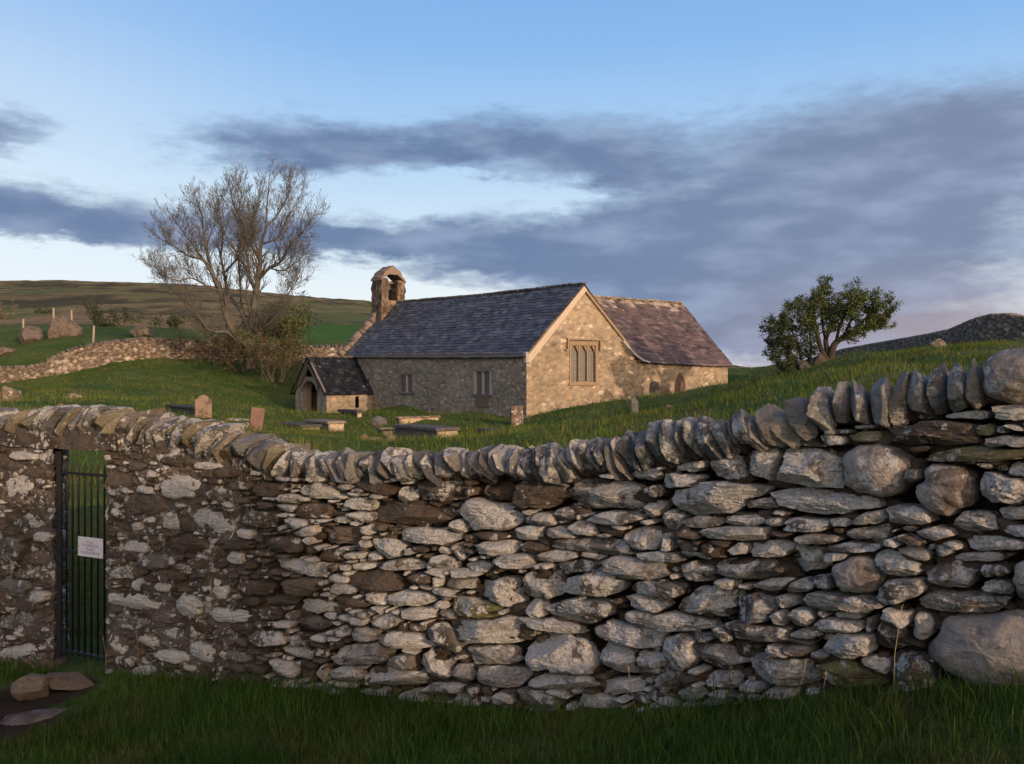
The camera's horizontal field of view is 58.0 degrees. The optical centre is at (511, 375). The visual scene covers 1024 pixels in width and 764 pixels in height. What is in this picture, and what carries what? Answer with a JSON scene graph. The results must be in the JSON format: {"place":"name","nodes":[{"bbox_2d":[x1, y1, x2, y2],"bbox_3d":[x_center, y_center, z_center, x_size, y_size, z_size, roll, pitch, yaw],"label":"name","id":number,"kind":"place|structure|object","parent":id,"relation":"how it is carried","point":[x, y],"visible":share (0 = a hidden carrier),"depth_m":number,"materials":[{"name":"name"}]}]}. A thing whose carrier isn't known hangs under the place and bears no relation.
{"place":"outdoors","nodes":[
{"label":"outdoors","id":0,"kind":"place"},
{"bbox_2d":[0,280,750,367],"bbox_3d":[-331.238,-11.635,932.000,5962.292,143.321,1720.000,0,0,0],"label":"hill","id":1,"kind":"structure","parent":0,"point":[343,319],"depth_m":175.75,"materials":[{"name":"green plant"}]},
{"bbox_2d":[0,298,17,318],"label":"gorse bush","id":2,"kind":"object","parent":1,"relation":"on","point":[5,317],"visible":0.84,"depth_m":109.95,"materials":[{"name":"green plant"}]},
{"bbox_2d":[31,300,58,313],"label":"gorse bush","id":3,"kind":"object","parent":1,"relation":"on","point":[49,311],"visible":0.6,"depth_m":119.46,"materials":[{"name":"green plant"}]},
{"bbox_2d":[76,295,104,314],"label":"gorse bush","id":4,"kind":"object","parent":1,"relation":"on","point":[85,304],"visible":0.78,"depth_m":117.80,"materials":[{"name":"green plant"}]},
{"bbox_2d":[89,305,106,324],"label":"gorse bush","id":5,"kind":"object","parent":1,"relation":"on","point":[98,314],"visible":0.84,"depth_m":99.55,"materials":[{"name":"green plant"}]},
{"bbox_2d":[108,304,146,325],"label":"gorse bush","id":6,"kind":"object","parent":1,"relation":"on","point":[125,316],"visible":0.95,"depth_m":94.75,"materials":[{"name":"green plant"}]},
{"bbox_2d":[147,309,185,327],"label":"gorse bush","id":7,"kind":"object","parent":1,"relation":"on","point":[169,320],"visible":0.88,"depth_m":84.84,"materials":[{"name":"green plant"}]},
{"bbox_2d":[0,324,1023,763],"bbox_3d":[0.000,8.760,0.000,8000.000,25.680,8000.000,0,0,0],"label":"ground","id":8,"kind":"structure","parent":0,"point":[30,352],"depth_m":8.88,"materials":[{"name":"green plant"}]},
{"bbox_2d":[0,347,16,355],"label":"rock outcrop","id":9,"kind":"object","parent":8,"relation":"on","point":[5,350],"visible":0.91,"depth_m":59.76,"materials":[{"name":"stone"}]},
{"bbox_2d":[0,385,22,401],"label":"stone","id":10,"kind":"object","parent":8,"relation":"on","point":[6,392],"visible":0.81,"depth_m":29.76,"materials":[{"name":"stone"}]},
{"bbox_2d":[10,672,50,700],"bbox_3d":[-3.207,2.077,6.153,0.224,0.179,0.212,0,0,0],"label":"boulder","id":11,"kind":"object","parent":8,"relation":"on","point":[31,686],"visible":1,"depth_m":6.09,"materials":[{"name":"stone"}]},
{"bbox_2d":[18,325,42,343],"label":"rock outcrop","id":12,"kind":"object","parent":8,"relation":"on","point":[27,333],"visible":0.9,"depth_m":62.58,"materials":[{"name":"stone"}]},
{"bbox_2d":[0,708,65,725],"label":"stepping slab","id":13,"kind":"structure","parent":8,"relation":"on","point":[22,718],"depth_m":5.66,"materials":[{"name":"stone"}]},
{"bbox_2d":[47,314,81,337],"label":"rock outcrop","id":14,"kind":"object","parent":8,"relation":"on","point":[62,325],"visible":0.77,"depth_m":63.60,"materials":[{"name":"stone"}]},
{"bbox_2d":[46,671,93,689],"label":"stepping slab","id":15,"kind":"structure","parent":8,"relation":"on","point":[76,680],"depth_m":6.23,"materials":[{"name":"stone"}]},
{"bbox_2d":[66,393,82,398],"bbox_3d":[-17.071,0.882,35.998,0.682,0.344,0.522,0,0,28],"label":"stone","id":16,"kind":"object","parent":8,"relation":"on","point":[72,395],"visible":0.48,"depth_m":35.85,"materials":[{"name":"stone"}]},
{"bbox_2d":[92,326,94,342],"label":"fence post","id":17,"kind":"object","parent":8,"relation":"on","point":[93,336],"visible":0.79,"depth_m":58.44,"materials":[{"name":"beige wood"}]},
{"bbox_2d":[95,315,121,326],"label":"gorse bush","id":18,"kind":"object","parent":8,"relation":"on","point":[105,323],"visible":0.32,"depth_m":71.86,"materials":[{"name":"green plant"}]},
{"bbox_2d":[130,326,153,337],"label":"rock outcrop","id":19,"kind":"object","parent":8,"relation":"on","point":[140,331],"visible":0.92,"depth_m":65.52,"materials":[{"name":"stone"}]},
{"bbox_2d":[0,337,344,382],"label":"boundary wall","id":20,"kind":"structure","parent":8,"relation":"on","point":[87,356],"depth_m":56.20,"materials":[{"name":"stone"}]},
{"bbox_2d":[165,404,193,414],"bbox_3d":[-10.710,1.245,30.199,0.427,0.512,2.785,0,0,-38],"label":"chest tomb","id":21,"kind":"object","parent":8,"relation":"on","point":[179,407],"visible":0.48,"depth_m":30.09,"materials":[{"name":"stone"}]},
{"bbox_2d":[194,395,211,417],"bbox_3d":[-9.368,0.998,28.000,0.512,0.805,0.096,0,0,-38],"label":"headstone","id":22,"kind":"object","parent":8,"relation":"on","point":[202,404],"visible":0.89,"depth_m":27.96,"materials":[{"name":"stone"}]},
{"bbox_2d":[160,316,266,362],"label":"bramble thicket","id":23,"kind":"object","parent":8,"relation":"on","point":[225,337],"visible":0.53,"depth_m":57.87,"materials":[{"name":"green plant"}]},
{"bbox_2d":[129,157,331,369],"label":"bare tree","id":24,"kind":"object","parent":8,"relation":"on","point":[245,236],"visible":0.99,"depth_m":55.81,"materials":[{"name":"brown plant"}]},
{"bbox_2d":[226,418,248,421],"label":"grave kerb","id":25,"kind":"structure","parent":8,"relation":"on","point":[240,419],"depth_m":27.91,"materials":[{"name":"stone"}]},
{"bbox_2d":[198,324,295,371],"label":"bramble thicket","id":26,"kind":"object","parent":8,"relation":"on","point":[238,351],"visible":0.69,"depth_m":56.45,"materials":[{"name":"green plant"}]},
{"bbox_2d":[248,407,264,431],"bbox_3d":[-6.106,1.140,22.027,0.416,0.764,0.097,0,0,-38],"label":"headstone","id":27,"kind":"object","parent":8,"relation":"on","point":[256,417],"visible":0.72,"depth_m":21.99,"materials":[{"name":"stone"}]},
{"bbox_2d":[239,330,309,381],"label":"bramble thicket","id":28,"kind":"object","parent":8,"relation":"on","point":[284,364],"visible":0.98,"depth_m":55.47,"materials":[{"name":"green plant"}]},
{"bbox_2d":[230,290,322,369],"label":"willow bush","id":29,"kind":"object","parent":8,"relation":"on","point":[288,323],"visible":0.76,"depth_m":57.76,"materials":[{"name":"green plant"}]},
{"bbox_2d":[274,422,321,429],"bbox_3d":[-7.441,1.916,32.073,0.834,0.492,2.164,0,0,-38],"label":"chest tomb","id":30,"kind":"object","parent":8,"relation":"on","point":[295,424],"visible":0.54,"depth_m":31.45,"materials":[{"name":"stone"}]},
{"bbox_2d":[303,419,345,431],"bbox_3d":[-6.904,1.937,34.007,0.777,0.582,2.028,0,0,-37],"label":"chest tomb","id":31,"kind":"object","parent":8,"relation":"on","point":[330,423],"visible":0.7,"depth_m":33.35,"materials":[{"name":"stone"}]},
{"bbox_2d":[338,409,363,416],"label":"chest tomb","id":32,"kind":"object","parent":8,"relation":"on","point":[355,413],"visible":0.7,"depth_m":41.33,"materials":[{"name":"stone"}]},
{"bbox_2d":[369,416,386,426],"bbox_3d":[-5.173,1.855,35.958,0.730,0.548,0.292,0,0,-36],"label":"fallen stone","id":33,"kind":"object","parent":8,"relation":"on","point":[376,420],"visible":0.84,"depth_m":35.86,"materials":[{"name":"stone"}]},
{"bbox_2d":[375,427,393,434],"bbox_3d":[-4.167,1.936,30.292,0.566,0.438,0.382,0,0,-37],"label":"chest tomb","id":34,"kind":"object","parent":8,"relation":"on","point":[386,430],"visible":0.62,"depth_m":30.19,"materials":[{"name":"stone"}]},
{"bbox_2d":[385,434,395,439],"bbox_3d":[-2.953,1.659,22.500,0.363,0.449,0.096,0,0,-43],"label":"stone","id":35,"kind":"object","parent":8,"relation":"on","point":[390,436],"visible":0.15,"depth_m":22.46,"materials":[{"name":"stone"}]},
{"bbox_2d":[394,415,440,423],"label":"mound kerb","id":36,"kind":"structure","parent":8,"relation":"on","point":[403,419],"depth_m":36.42,"materials":[{"name":"stone"}]},
{"bbox_2d":[392,424,459,440],"bbox_3d":[-2.649,1.871,28.251,0.899,0.650,2.556,0,0,-38],"label":"chest tomb","id":37,"kind":"object","parent":8,"relation":"on","point":[420,429],"visible":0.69,"depth_m":27.87,"materials":[{"name":"stone"}]},
{"bbox_2d":[476,427,523,432],"bbox_3d":[-0.162,1.846,26.941,0.981,0.553,1.714,0,0,-37],"label":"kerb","id":38,"kind":"object","parent":8,"relation":"on","point":[480,429],"visible":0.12,"depth_m":27.20,"materials":[{"name":"stone"}]},
{"bbox_2d":[0,347,1023,711],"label":"dry stone wall","id":39,"kind":"structure","parent":8,"relation":"on","point":[836,533],"depth_m":4.83,"materials":[{"name":"stone"}]},
{"bbox_2d":[55,451,106,661],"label":"iron gate","id":40,"kind":"structure","parent":39,"relation":"attached to","point":[60,472],"depth_m":6.70,"materials":[{"name":"metal"}]},
{"bbox_2d":[78,536,102,558],"bbox_3d":[-3.023,1.234,6.619,0.261,0.140,0.007,0,0,27],"label":"notice plate","id":41,"kind":"object","parent":40,"relation":"attached to","point":[90,547],"visible":1,"depth_m":6.62,"materials":[{"name":"white metal"}]},
{"bbox_2d":[0,648,1023,763],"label":"foreground grass","id":42,"kind":"structure","parent":8,"relation":"on","point":[89,742],"depth_m":4.64,"materials":[{"name":"green plant"}]},
{"bbox_2d":[290,265,733,418],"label":"stone church","id":43,"kind":"structure","parent":8,"relation":"on","point":[532,351],"depth_m":43.34,"materials":[{"name":"stone"}]},
{"bbox_2d":[398,372,413,394],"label":"side window","id":44,"kind":"structure","parent":43,"relation":"in","point":[405,378],"depth_m":45.53,"materials":[{"name":"grey stone"}]},
{"bbox_2d":[472,368,492,406],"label":"side window","id":45,"kind":"structure","parent":43,"relation":"in","point":[482,384],"depth_m":40.44,"materials":[{"name":"stone"}]},
{"bbox_2d":[564,338,600,385],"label":"east window","id":46,"kind":"structure","parent":43,"relation":"in","point":[583,360],"depth_m":40.04,"materials":[{"name":"stone"}]},
{"bbox_2d":[510,406,522,425],"bbox_3d":[0.183,1.612,34.992,0.591,0.914,0.095,0,0,-38],"label":"headstone","id":47,"kind":"object","parent":8,"relation":"on","point":[516,415],"visible":0.77,"depth_m":34.92,"materials":[{"name":"stone"}]},
{"bbox_2d":[627,666,637,714],"bbox_3d":[0.572,1.498,4.379,0.074,0.264,0.009,0,0,-39],"label":"dry grass stalk","id":48,"kind":"object","parent":8,"relation":"on","point":[631,690],"visible":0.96,"depth_m":4.38,"materials":[{"name":"beige plant"}]},
{"bbox_2d":[630,397,638,415],"bbox_3d":[3.852,1.118,28.950,0.097,0.855,0.522,0,0,35],"label":"headstone","id":49,"kind":"object","parent":8,"relation":"on","point":[634,407],"visible":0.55,"depth_m":28.83,"materials":[{"name":"stone"}]},
{"bbox_2d":[649,381,659,394],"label":"headstone","id":50,"kind":"object","parent":8,"relation":"on","point":[654,386],"visible":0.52,"depth_m":41.16,"materials":[{"name":"stone"}]},
{"bbox_2d":[674,373,685,392],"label":"headstone","id":51,"kind":"object","parent":8,"relation":"on","point":[680,384],"visible":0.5,"depth_m":42.25,"materials":[{"name":"stone"}]},
{"bbox_2d":[705,670,718,709],"bbox_3d":[0.894,1.417,4.135,0.058,0.200,0.054,0,0,39],"label":"nettle plant","id":52,"kind":"object","parent":8,"relation":"on","point":[713,688],"visible":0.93,"depth_m":4.13,"materials":[{"name":"green plant"}]},
{"bbox_2d":[722,658,736,712],"bbox_3d":[0.956,1.368,4.070,0.059,0.240,0.055,0,0,41],"label":"nettle plant","id":53,"kind":"object","parent":8,"relation":"on","point":[729,693],"visible":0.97,"depth_m":4.07,"materials":[{"name":"green plant"}]},
{"bbox_2d":[735,677,748,710],"bbox_3d":[1.001,1.390,4.030,0.058,0.150,0.055,0,0,-39],"label":"nettle plant","id":54,"kind":"object","parent":8,"relation":"on","point":[741,699],"visible":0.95,"depth_m":4.03,"materials":[{"name":"green plant"}]},
{"bbox_2d":[758,308,822,377],"bbox_3d":[10.365,-1.035,34.508,2.351,3.049,2.735,0,0,25],"label":"dark bush","id":55,"kind":"object","parent":8,"relation":"on","point":[789,342],"visible":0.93,"depth_m":34.65,"materials":[{"name":"green plant"}]},
{"bbox_2d":[789,659,807,704],"bbox_3d":[1.189,1.270,3.830,0.078,0.207,0.013,0,0,37],"label":"dry grass stalk","id":56,"kind":"object","parent":8,"relation":"on","point":[805,661],"visible":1,"depth_m":3.83,"materials":[{"name":"beige plant"}]},
{"bbox_2d":[796,360,809,369],"bbox_3d":[10.787,-0.170,33.999,0.640,0.758,0.408,0,0,33],"label":"boulder","id":57,"kind":"object","parent":8,"relation":"on","point":[800,364],"visible":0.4,"depth_m":33.91,"materials":[{"name":"stone"}]},
{"bbox_2d":[811,352,826,366],"bbox_3d":[11.482,-0.293,34.465,0.658,1.149,0.689,0,0,-19],"label":"boulder","id":58,"kind":"object","parent":8,"relation":"on","point":[820,357],"visible":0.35,"depth_m":34.27,"materials":[{"name":"stone"}]},
{"bbox_2d":[782,274,903,360],"bbox_3d":[12.835,-2.155,35.462,4.901,3.662,3.008,0,0,-39],"label":"hawthorn tree","id":59,"kind":"object","parent":8,"relation":"on","point":[837,312],"visible":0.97,"depth_m":35.43,"materials":[{"name":"green plant"}]},
{"bbox_2d":[893,606,902,696],"bbox_3d":[1.464,1.052,3.510,0.015,0.373,0.047,0,0,-26],"label":"dry grass stalk","id":60,"kind":"object","parent":8,"relation":"on","point":[895,650],"visible":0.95,"depth_m":3.51,"materials":[{"name":"beige plant"}]},
{"bbox_2d":[805,313,1023,361],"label":"boundary wall","id":61,"kind":"structure","parent":8,"relation":"on","point":[999,326],"depth_m":46.15,"materials":[{"name":"stone"}]},
{"bbox_2d":[930,338,945,346],"bbox_3d":[12.688,-0.868,27.476,0.501,0.459,0.433,0,0,0],"label":"boulder","id":62,"kind":"object","parent":8,"relation":"on","point":[939,341],"visible":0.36,"depth_m":27.39,"materials":[{"name":"stone"}]},
{"bbox_2d":[0,0,1023,367],"label":"sky","id":63,"kind":"structure","parent":0,"point":[718,158],"materials":[{"name":"blue"}]}
]}

